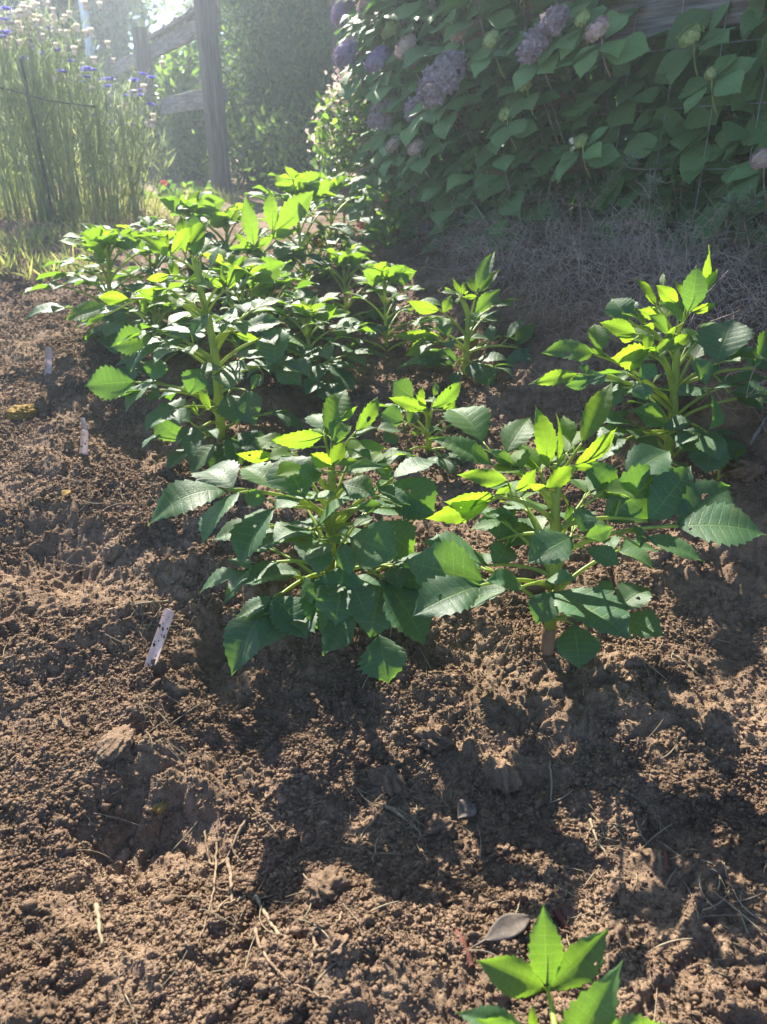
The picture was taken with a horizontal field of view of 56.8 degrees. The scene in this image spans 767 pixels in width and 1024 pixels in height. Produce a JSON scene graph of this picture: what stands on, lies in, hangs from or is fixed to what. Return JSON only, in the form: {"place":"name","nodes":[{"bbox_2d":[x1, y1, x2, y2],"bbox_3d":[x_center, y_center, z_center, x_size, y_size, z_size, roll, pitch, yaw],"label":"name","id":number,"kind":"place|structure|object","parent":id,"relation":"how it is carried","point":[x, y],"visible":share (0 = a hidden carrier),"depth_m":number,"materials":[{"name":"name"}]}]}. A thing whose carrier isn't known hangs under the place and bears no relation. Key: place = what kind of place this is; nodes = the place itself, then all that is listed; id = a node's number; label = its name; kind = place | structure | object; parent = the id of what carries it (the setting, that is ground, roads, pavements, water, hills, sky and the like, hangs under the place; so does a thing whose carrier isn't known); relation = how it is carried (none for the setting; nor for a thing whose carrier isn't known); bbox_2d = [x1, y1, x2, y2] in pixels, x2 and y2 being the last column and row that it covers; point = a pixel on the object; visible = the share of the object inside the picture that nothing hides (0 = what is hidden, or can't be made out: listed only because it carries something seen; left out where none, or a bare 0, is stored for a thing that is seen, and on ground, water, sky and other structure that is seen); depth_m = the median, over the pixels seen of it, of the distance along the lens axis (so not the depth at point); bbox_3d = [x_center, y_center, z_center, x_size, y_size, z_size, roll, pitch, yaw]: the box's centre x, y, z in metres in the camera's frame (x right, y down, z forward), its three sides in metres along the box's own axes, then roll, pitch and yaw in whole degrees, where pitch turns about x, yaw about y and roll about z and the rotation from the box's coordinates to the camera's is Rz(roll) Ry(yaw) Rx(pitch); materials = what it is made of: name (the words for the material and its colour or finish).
{"place":"outdoors","nodes":[
{"label":"outdoors","id":0,"kind":"place"},
{"bbox_2d":[79,0,311,114],"label":"sky","id":1,"kind":"structure","parent":0,"point":[160,18],"materials":[{"name":"white"}]},
{"bbox_2d":[0,157,766,1023],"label":"garden soil","id":2,"kind":"structure","parent":0,"point":[726,555],"depth_m":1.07,"materials":[{"name":"brown soil"}]},
{"bbox_2d":[0,31,36,212],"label":"cornflower plant","id":3,"kind":"object","parent":2,"relation":"on","point":[11,163],"visible":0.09,"depth_m":4.36,"materials":[{"name":"green plant"}]},
{"bbox_2d":[0,6,37,219],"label":"cornflower plant","id":4,"kind":"object","parent":2,"relation":"on","point":[5,179],"visible":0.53,"depth_m":3.83,"materials":[{"name":"green plant"}]},
{"bbox_2d":[4,404,38,421],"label":"mossy clod","id":5,"kind":"object","parent":2,"relation":"on","point":[24,411],"visible":0.93,"depth_m":1.71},
{"bbox_2d":[0,1,47,214],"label":"cornflower plant","id":6,"kind":"object","parent":2,"relation":"on","point":[37,5],"visible":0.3,"depth_m":4.05,"materials":[{"name":"green plant"}]},
{"bbox_2d":[0,50,53,171],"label":"garden shrub","id":7,"kind":"object","parent":2,"relation":"on","point":[15,116],"visible":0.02,"depth_m":9.51,"materials":[{"name":"green plant"}]},
{"bbox_2d":[19,59,55,222],"bbox_3d":[-1.707,-1.771,3.530,0.028,0.820,0.016,0,27,0],"label":"garden stake","id":8,"kind":"object","parent":2,"relation":"on","point":[40,154],"visible":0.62,"depth_m":3.50,"materials":[{"name":"brown wood"}]},
{"bbox_2d":[0,87,94,106],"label":"garden twine","id":9,"kind":"object","parent":8,"relation":"attached to","point":[47,100],"visible":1,"depth_m":3.40,"materials":[{"name":"fabric"}]},
{"bbox_2d":[0,0,75,218],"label":"cornflower plant","id":10,"kind":"object","parent":2,"relation":"on","point":[16,19],"visible":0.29,"depth_m":3.83,"materials":[{"name":"green plant"}]},
{"bbox_2d":[0,0,87,225],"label":"cornflower plant","id":11,"kind":"object","parent":2,"relation":"on","point":[9,23],"visible":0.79,"depth_m":3.57,"materials":[{"name":"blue plant"}]},
{"bbox_2d":[44,346,51,375],"bbox_3d":[-0.895,-0.390,1.898,0.038,0.107,0.002,0,27,0],"label":"plant label","id":12,"kind":"object","parent":2,"relation":"on","point":[48,361],"visible":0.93,"depth_m":1.89,"materials":[{"name":"plastic"}]},
{"bbox_2d":[0,0,99,221],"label":"cornflower plant","id":13,"kind":"object","parent":2,"relation":"on","point":[38,21],"visible":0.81,"depth_m":3.63,"materials":[{"name":"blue plant"}]},
{"bbox_2d":[11,0,95,205],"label":"cornflower plant","id":14,"kind":"object","parent":2,"relation":"on","point":[32,3],"visible":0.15,"depth_m":4.14,"materials":[{"name":"green plant"}]},
{"bbox_2d":[8,0,109,214],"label":"cornflower plant","id":15,"kind":"object","parent":2,"relation":"on","point":[74,28],"visible":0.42,"depth_m":3.89,"materials":[{"name":"green plant"}]},
{"bbox_2d":[60,490,70,499],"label":"fallen leaf","id":16,"kind":"object","parent":2,"relation":"on","point":[65,493],"visible":1,"depth_m":1.41,"materials":[{"name":"plant"}]},
{"bbox_2d":[0,0,131,119],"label":"dark tree","id":17,"kind":"object","parent":2,"relation":"on","point":[53,4],"visible":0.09,"depth_m":11.94,"materials":[{"name":"green plant"}]},
{"bbox_2d":[0,22,149,172],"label":"garden shrub","id":18,"kind":"object","parent":2,"relation":"on","point":[102,52],"visible":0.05,"depth_m":9.71,"materials":[{"name":"green plant"}]},
{"bbox_2d":[80,430,87,454],"bbox_3d":[-0.658,-0.140,1.562,0.030,0.088,0.002,0,27,0],"label":"plant label","id":19,"kind":"object","parent":2,"relation":"on","point":[84,442],"visible":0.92,"depth_m":1.55,"materials":[{"name":"plastic"}]},
{"bbox_2d":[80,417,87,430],"bbox_3d":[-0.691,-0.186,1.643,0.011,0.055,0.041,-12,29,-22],"label":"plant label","id":20,"kind":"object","parent":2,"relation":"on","point":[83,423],"visible":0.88,"depth_m":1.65,"materials":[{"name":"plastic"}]},
{"bbox_2d":[21,41,153,217],"bbox_3d":[-1.542,-2.036,3.869,0.514,0.874,0.572,16,31,29],"label":"cornflower plant","id":21,"kind":"object","parent":2,"relation":"on","point":[92,156],"visible":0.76,"depth_m":3.74,"materials":[{"name":"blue plant"}]},
{"bbox_2d":[78,0,100,88],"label":"metal pole","id":22,"kind":"object","parent":2,"relation":"on","point":[88,41],"visible":0.23,"depth_m":10.38,"materials":[{"name":"metal"}]},
{"bbox_2d":[23,223,169,354],"bbox_3d":[-0.798,-0.645,2.010,0.344,0.324,0.388,9,28,18],"label":"dahlia plant","id":23,"kind":"object","parent":2,"relation":"on","point":[97,240],"visible":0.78,"depth_m":1.97,"materials":[{"name":"green plant"}]},
{"bbox_2d":[93,902,103,946],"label":"dry stalk","id":24,"kind":"object","parent":2,"relation":"on","point":[97,908],"visible":1,"depth_m":0.76,"materials":[{"name":"plant"}]},
{"bbox_2d":[36,0,174,162],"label":"broadleaf tree","id":25,"kind":"object","parent":2,"relation":"on","point":[122,10],"visible":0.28,"depth_m":12.23,"materials":[{"name":"green plant"}]},
{"bbox_2d":[66,47,152,213],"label":"cornflower plant","id":26,"kind":"object","parent":2,"relation":"on","point":[102,84],"visible":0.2,"depth_m":3.96,"materials":[{"name":"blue plant"}]},
{"bbox_2d":[93,724,135,762],"bbox_3d":[-0.355,0.305,0.940,0.049,0.020,0.064,0,27,0],"label":"soil clod","id":27,"kind":"object","parent":2,"relation":"on","point":[112,744],"visible":1,"depth_m":0.93,"materials":[{"name":"brown soil"}]},
{"bbox_2d":[102,540,126,561],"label":"soil clod","id":28,"kind":"object","parent":2,"relation":"on","point":[112,551],"visible":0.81,"depth_m":1.31,"materials":[{"name":"soil"}]},
{"bbox_2d":[77,60,164,221],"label":"cornflower plant","id":29,"kind":"object","parent":2,"relation":"on","point":[119,130],"visible":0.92,"depth_m":3.75,"materials":[{"name":"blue plant"}]},
{"bbox_2d":[0,184,244,281],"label":"grass","id":30,"kind":"structure","parent":2,"relation":"on","point":[70,228],"depth_m":3.31,"materials":[{"name":"green plant"}]},
{"bbox_2d":[91,94,176,216],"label":"cornflower plant","id":31,"kind":"object","parent":2,"relation":"on","point":[152,120],"visible":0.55,"depth_m":3.92,"materials":[{"name":"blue plant"}]},
{"bbox_2d":[108,600,167,611],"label":"dry stalk","id":32,"kind":"object","parent":2,"relation":"on","point":[136,604],"visible":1,"depth_m":1.17,"materials":[{"name":"plant"}]},
{"bbox_2d":[63,216,214,336],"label":"dahlia plant","id":33,"kind":"object","parent":2,"relation":"on","point":[161,233],"visible":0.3,"depth_m":2.17,"materials":[{"name":"green plant"}]},
{"bbox_2d":[124,41,184,175],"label":"garden shrub","id":34,"kind":"object","parent":2,"relation":"on","point":[154,63],"visible":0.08,"depth_m":8.49,"materials":[{"name":"green plant"}]},
{"bbox_2d":[144,608,173,667],"bbox_3d":[-0.342,0.200,1.075,0.018,0.099,0.060,23,35,38],"label":"plant label","id":35,"kind":"object","parent":2,"relation":"on","point":[164,624],"visible":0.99,"depth_m":1.07,"materials":[{"name":"plastic"}]},
{"bbox_2d":[85,273,233,378],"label":"dahlia plant","id":36,"kind":"object","parent":2,"relation":"on","point":[110,329],"visible":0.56,"depth_m":1.85,"materials":[{"name":"green plant"}]},
{"bbox_2d":[152,801,166,814],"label":"mossy clod","id":37,"kind":"object","parent":2,"relation":"on","point":[160,807],"visible":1,"depth_m":0.90,"materials":[{"name":"plant"}]},
{"bbox_2d":[80,10,244,171],"bbox_3d":[-2.822,-5.550,9.485,2.291,1.974,2.263,16,31,29],"label":"garden shrub","id":38,"kind":"object","parent":2,"relation":"on","point":[122,44],"visible":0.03,"depth_m":9.18,"materials":[{"name":"green plant"}]},
{"bbox_2d":[114,191,235,303],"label":"dahlia plant","id":39,"kind":"object","parent":2,"relation":"on","point":[208,201],"visible":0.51,"depth_m":2.31,"materials":[{"name":"green plant"}]},
{"bbox_2d":[138,173,218,201],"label":"red flower","id":40,"kind":"object","parent":2,"relation":"on","point":[166,191],"visible":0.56,"depth_m":4.91,"materials":[{"name":"green plant"}]},
{"bbox_2d":[66,212,310,472],"bbox_3d":[-0.348,-0.352,1.480,0.418,0.498,0.392,15,30,27],"label":"dahlia plant","id":41,"kind":"object","parent":2,"relation":"on","point":[110,383],"visible":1,"depth_m":1.45,"materials":[{"name":"green plant"}]},
{"bbox_2d":[142,74,234,180],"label":"garden shrub","id":42,"kind":"object","parent":2,"relation":"on","point":[185,172],"visible":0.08,"depth_m":7.70,"materials":[{"name":"green plant"}]},
{"bbox_2d":[138,17,239,180],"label":"garden shrub","id":43,"kind":"object","parent":2,"relation":"on","point":[178,135],"visible":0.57,"depth_m":7.23,"materials":[{"name":"green plant"}]},
{"bbox_2d":[149,0,261,160],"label":"broadleaf tree","id":44,"kind":"object","parent":2,"relation":"on","point":[188,3],"visible":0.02,"depth_m":15.54,"materials":[{"name":"green plant"}]},
{"bbox_2d":[194,814,249,941],"bbox_3d":[-0.193,0.429,0.821,0.069,0.054,0.188,-3,27,-7],"label":"dry root","id":45,"kind":"object","parent":2,"relation":"on","point":[228,868],"visible":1,"depth_m":0.84,"materials":[{"name":"beige plant"}]},
{"bbox_2d":[167,201,286,293],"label":"dahlia plant","id":46,"kind":"object","parent":2,"relation":"on","point":[228,217],"visible":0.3,"depth_m":2.34,"materials":[{"name":"green plant"}]},
{"bbox_2d":[167,249,304,395],"bbox_3d":[-0.372,-0.507,1.870,0.346,0.350,0.368,0,27,0],"label":"dahlia plant","id":47,"kind":"object","parent":2,"relation":"on","point":[271,271],"visible":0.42,"depth_m":1.81,"materials":[{"name":"green plant"}]},
{"bbox_2d":[160,0,323,120],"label":"dark tree","id":48,"kind":"object","parent":2,"relation":"on","point":[178,13],"depth_m":11.96,"materials":[{"name":"green plant"}]},
{"bbox_2d":[192,74,297,190],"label":"garden shrub","id":49,"kind":"object","parent":2,"relation":"on","point":[246,174],"visible":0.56,"depth_m":6.10,"materials":[{"name":"green plant"}]},
{"bbox_2d":[216,189,313,313],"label":"dahlia plant","id":50,"kind":"object","parent":2,"relation":"on","point":[294,209],"visible":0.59,"depth_m":2.16,"materials":[{"name":"green plant"}]},
{"bbox_2d":[253,894,279,933],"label":"dry stalk","id":51,"kind":"object","parent":2,"relation":"on","point":[263,910],"visible":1,"depth_m":0.79,"materials":[{"name":"plant"}]},
{"bbox_2d":[221,260,328,360],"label":"dahlia plant","id":52,"kind":"object","parent":2,"relation":"on","point":[263,290],"visible":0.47,"depth_m":1.96,"materials":[{"name":"green plant"}]},
{"bbox_2d":[250,927,333,999],"bbox_3d":[-0.098,0.453,0.704,0.021,0.041,0.132,-23,35,-38],"label":"dry root","id":53,"kind":"object","parent":2,"relation":"on","point":[271,963],"visible":1,"depth_m":0.70,"materials":[{"name":"plant"}]},
{"bbox_2d":[148,390,437,683],"bbox_3d":[-0.120,0.009,1.113,0.428,0.375,0.392,0,27,0],"label":"dahlia plant","id":54,"kind":"object","parent":2,"relation":"on","point":[331,601],"visible":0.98,"depth_m":1.03,"materials":[{"name":"green plant"}]},
{"bbox_2d":[174,0,420,188],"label":"evergreen tree","id":55,"kind":"object","parent":2,"relation":"on","point":[305,66],"visible":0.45,"depth_m":5.85,"materials":[{"name":"green plant"}]},
{"bbox_2d":[226,77,374,200],"bbox_3d":[-0.523,-2.557,4.940,1.057,0.831,1.174,-20,33,-35],"label":"garden shrub","id":56,"kind":"object","parent":2,"relation":"on","point":[283,141],"visible":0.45,"depth_m":4.92,"materials":[{"name":"green plant"}]},
{"bbox_2d":[243,166,376,288],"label":"dahlia plant","id":57,"kind":"object","parent":2,"relation":"on","point":[295,183],"visible":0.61,"depth_m":2.34,"materials":[{"name":"green plant"}]},
{"bbox_2d":[232,288,388,400],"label":"dahlia plant","id":58,"kind":"object","parent":2,"relation":"on","point":[307,311],"visible":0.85,"depth_m":1.78,"materials":[{"name":"green plant"}]},
{"bbox_2d":[18,136,626,156],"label":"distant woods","id":59,"kind":"object","parent":2,"relation":"on","point":[570,140],"depth_m":25.14,"materials":[{"name":"green plant"}]},
{"bbox_2d":[315,156,335,208],"bbox_3d":[-0.247,-1.926,4.272,0.359,0.441,0.368,0,27,0],"label":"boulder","id":60,"kind":"object","parent":2,"relation":"on","point":[325,201],"visible":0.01,"depth_m":4.16,"materials":[{"name":"stone"}]},
{"bbox_2d":[310,911,343,983],"bbox_3d":[-0.058,0.432,0.711,0.034,0.020,0.069,0,27,0],"label":"dry root","id":61,"kind":"object","parent":2,"relation":"on","point":[316,949],"visible":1,"depth_m":0.71,"materials":[{"name":"plant"}]},
{"bbox_2d":[305,864,351,908],"bbox_3d":[-0.060,0.414,0.780,0.051,0.036,0.050,0,27,0],"label":"soil clod","id":62,"kind":"object","parent":2,"relation":"on","point":[330,882],"visible":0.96,"depth_m":0.77,"materials":[{"name":"brown soil"}]},
{"bbox_2d":[292,224,366,286],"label":"plant","id":63,"kind":"object","parent":2,"relation":"on","point":[323,235],"visible":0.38,"depth_m":2.54,"materials":[{"name":"green plant"}]},
{"bbox_2d":[276,170,390,261],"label":"dahlia plant","id":64,"kind":"object","parent":2,"relation":"on","point":[339,181],"visible":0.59,"depth_m":2.63,"materials":[{"name":"green plant"}]},
{"bbox_2d":[323,930,351,965],"bbox_3d":[-0.045,0.429,0.699,0.029,0.023,0.031,0,27,0],"label":"soil clod","id":65,"kind":"object","parent":2,"relation":"on","point":[335,947],"visible":1,"depth_m":0.69,"materials":[{"name":"brown soil"}]},
{"bbox_2d":[289,243,396,325],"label":"dahlia plant","id":66,"kind":"object","parent":2,"relation":"on","point":[351,257],"visible":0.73,"depth_m":2.19,"materials":[{"name":"green plant"}]},
{"bbox_2d":[305,66,388,222],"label":"blush flower shrub","id":67,"kind":"object","parent":2,"relation":"on","point":[344,144],"visible":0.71,"depth_m":3.00,"materials":[{"name":"green plant"}]},
{"bbox_2d":[0,252,766,1023],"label":"straw litter","id":68,"kind":"object","parent":2,"relation":"on","point":[740,894],"visible":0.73,"depth_m":0.87,"materials":[{"name":"beige plant"}]},
{"bbox_2d":[350,185,420,248],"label":"shrub","id":69,"kind":"object","parent":2,"relation":"on","point":[388,197],"visible":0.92,"depth_m":2.67,"materials":[{"name":"green plant"}]},
{"bbox_2d":[333,261,441,354],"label":"dahlia plant","id":70,"kind":"object","parent":2,"relation":"on","point":[384,272],"visible":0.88,"depth_m":1.93,"materials":[{"name":"green plant"}]},
{"bbox_2d":[367,763,409,801],"bbox_3d":[0.008,0.365,0.958,0.074,0.035,0.038,22,34,36],"label":"soil clod","id":71,"kind":"object","parent":2,"relation":"on","point":[388,779],"visible":1,"depth_m":0.95,"materials":[{"name":"brown soil"}]},
{"bbox_2d":[381,803,406,821],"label":"dry stalk","id":72,"kind":"object","parent":2,"relation":"on","point":[394,811],"visible":1,"depth_m":0.91,"materials":[{"name":"plant"}]},
{"bbox_2d":[97,0,766,261],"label":"paddock fence","id":73,"kind":"object","parent":2,"relation":"on","point":[200,20],"visible":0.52,"depth_m":5.31,"materials":[{"name":"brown wood"}]},
{"bbox_2d":[377,377,489,474],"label":"dahlia plant","id":74,"kind":"object","parent":2,"relation":"on","point":[391,414],"visible":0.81,"depth_m":1.56,"materials":[{"name":"green plant"}]},
{"bbox_2d":[415,716,455,755],"bbox_3d":[0.073,0.320,1.010,0.058,0.045,0.061,0,27,0],"label":"soil clod","id":75,"kind":"object","parent":2,"relation":"on","point":[435,739],"visible":1,"depth_m":0.99,"materials":[{"name":"brown soil"}]},
{"bbox_2d":[424,813,458,840],"bbox_3d":[0.073,0.400,0.893,0.045,0.030,0.037,0,27,0],"label":"soil clod","id":76,"kind":"object","parent":2,"relation":"on","point":[442,826],"visible":1,"depth_m":0.89,"materials":[{"name":"brown soil"}]},
{"bbox_2d":[390,251,534,385],"bbox_3d":[0.220,-0.506,1.844,0.411,0.318,0.312,0,27,0],"label":"dahlia plant","id":77,"kind":"object","parent":2,"relation":"on","point":[421,352],"visible":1,"depth_m":1.81,"materials":[{"name":"green plant"}]},
{"bbox_2d":[454,928,474,967],"bbox_3d":[0.082,0.447,0.730,0.012,0.010,0.042,-8,28,-15],"label":"bark sliver","id":78,"kind":"object","parent":2,"relation":"on","point":[468,957],"visible":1,"depth_m":0.72,"materials":[{"name":"wood"}]},
{"bbox_2d":[457,799,478,818],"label":"fallen leaf","id":79,"kind":"object","parent":2,"relation":"on","point":[466,808],"visible":1,"depth_m":0.91,"materials":[{"name":"plant"}]},
{"bbox_2d":[480,754,523,796],"bbox_3d":[0.161,0.357,0.959,0.048,0.039,0.062,-12,29,-22],"label":"soil clod","id":80,"kind":"object","parent":2,"relation":"on","point":[505,776],"visible":1,"depth_m":0.95,"materials":[{"name":"brown soil"}]},
{"bbox_2d":[472,913,532,948],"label":"fallen leaf","id":81,"kind":"object","parent":2,"relation":"on","point":[507,926],"visible":1,"depth_m":0.74,"materials":[{"name":"grey plant"}]},
{"bbox_2d":[514,896,528,904],"bbox_3d":[0.154,0.434,0.793,0.017,0.008,0.010,0,27,0],"label":"bark sliver","id":82,"kind":"object","parent":2,"relation":"on","point":[523,899],"visible":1,"depth_m":0.79,"materials":[{"name":"wood"}]},
{"bbox_2d":[330,0,766,274],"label":"hydrangea bush","id":83,"kind":"object","parent":2,"relation":"on","point":[513,93],"visible":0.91,"depth_m":2.17,"materials":[{"name":"green plant"}]},
{"bbox_2d":[548,760,552,800],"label":"dry stalk","id":84,"kind":"object","parent":2,"relation":"on","point":[551,774],"visible":1,"depth_m":0.95,"materials":[{"name":"plant"}]},
{"bbox_2d":[541,202,560,224],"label":"feathery weed","id":85,"kind":"object","parent":2,"relation":"on","point":[549,212],"visible":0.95,"depth_m":2.10,"materials":[{"name":"plant"}]},
{"bbox_2d":[351,117,766,431],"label":"dry weeds","id":86,"kind":"object","parent":2,"relation":"on","point":[672,264],"visible":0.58,"depth_m":1.92,"materials":[{"name":"plant"}]},
{"bbox_2d":[455,904,665,1023],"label":"dahlia plant","id":87,"kind":"object","parent":2,"relation":"on","point":[552,965],"visible":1,"depth_m":0.57,"materials":[{"name":"green plant"}]},
{"bbox_2d":[553,908,568,929],"bbox_3d":[0.195,0.446,0.779,0.010,0.010,0.023,-7,28,-14],"label":"bark sliver","id":88,"kind":"object","parent":2,"relation":"on","point":[559,916],"visible":1,"depth_m":0.78,"materials":[{"name":"wood"}]},
{"bbox_2d":[404,383,765,669],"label":"dahlia plant","id":89,"kind":"object","parent":2,"relation":"on","point":[445,567],"visible":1,"depth_m":1.00,"materials":[{"name":"green plant"}]},
{"bbox_2d":[588,818,608,857],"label":"dry stalk","id":90,"kind":"object","parent":2,"relation":"on","point":[595,835],"visible":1,"depth_m":0.87,"materials":[{"name":"plant"}]},
{"bbox_2d":[591,149,642,207],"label":"feathery weed","id":91,"kind":"object","parent":2,"relation":"on","point":[613,174],"visible":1,"depth_m":1.88,"materials":[{"name":"green plant"}]},
{"bbox_2d":[531,244,766,479],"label":"dahlia plant","id":92,"kind":"object","parent":2,"relation":"on","point":[721,342],"visible":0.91,"depth_m":1.31,"materials":[{"name":"green plant"}]},
{"bbox_2d":[639,171,663,213],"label":"feathery weed","id":93,"kind":"object","parent":2,"relation":"on","point":[650,183],"visible":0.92,"depth_m":1.78,"materials":[{"name":"plant"}]},
{"bbox_2d":[663,849,668,870],"bbox_3d":[0.325,0.400,0.817,0.007,0.007,0.025,7,27,14],"label":"bark sliver","id":94,"kind":"object","parent":2,"relation":"on","point":[666,858],"visible":1,"depth_m":0.81,"materials":[{"name":"wood"}]},
{"bbox_2d":[671,653,698,674],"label":"dry stalk","id":95,"kind":"object","parent":2,"relation":"on","point":[684,662],"visible":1,"depth_m":1.09,"materials":[{"name":"plant"}]},
{"bbox_2d":[695,449,748,479],"bbox_3d":[0.637,-0.089,1.351,0.099,0.066,0.034,0,27,0],"label":"weed sprout","id":96,"kind":"object","parent":2,"relation":"on","point":[737,453],"visible":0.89,"depth_m":1.35,"materials":[{"name":"green plant"}]},
{"bbox_2d":[720,192,754,246],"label":"feathery weed","id":97,"kind":"object","parent":2,"relation":"on","point":[733,202],"visible":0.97,"depth_m":1.60,"materials":[{"name":"green plant"}]},
{"bbox_2d":[726,456,766,481],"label":"soil clod","id":98,"kind":"object","parent":2,"relation":"on","point":[748,470],"visible":0.94,"depth_m":1.33,"materials":[{"name":"soil"}]},
{"bbox_2d":[731,185,766,241],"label":"feathery weed","id":99,"kind":"object","parent":2,"relation":"on","point":[752,201],"visible":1,"depth_m":1.57,"materials":[{"name":"green plant"}]},
{"bbox_2d":[750,416,766,444],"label":"plant label","id":100,"kind":"object","parent":2,"relation":"on","point":[757,432],"visible":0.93,"depth_m":1.37,"materials":[{"name":"plastic"}]},
{"bbox_2d":[752,216,766,258],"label":"feathery weed","id":101,"kind":"object","parent":2,"relation":"on","point":[764,240],"visible":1,"depth_m":1.57,"materials":[{"name":"plant"}]}
]}

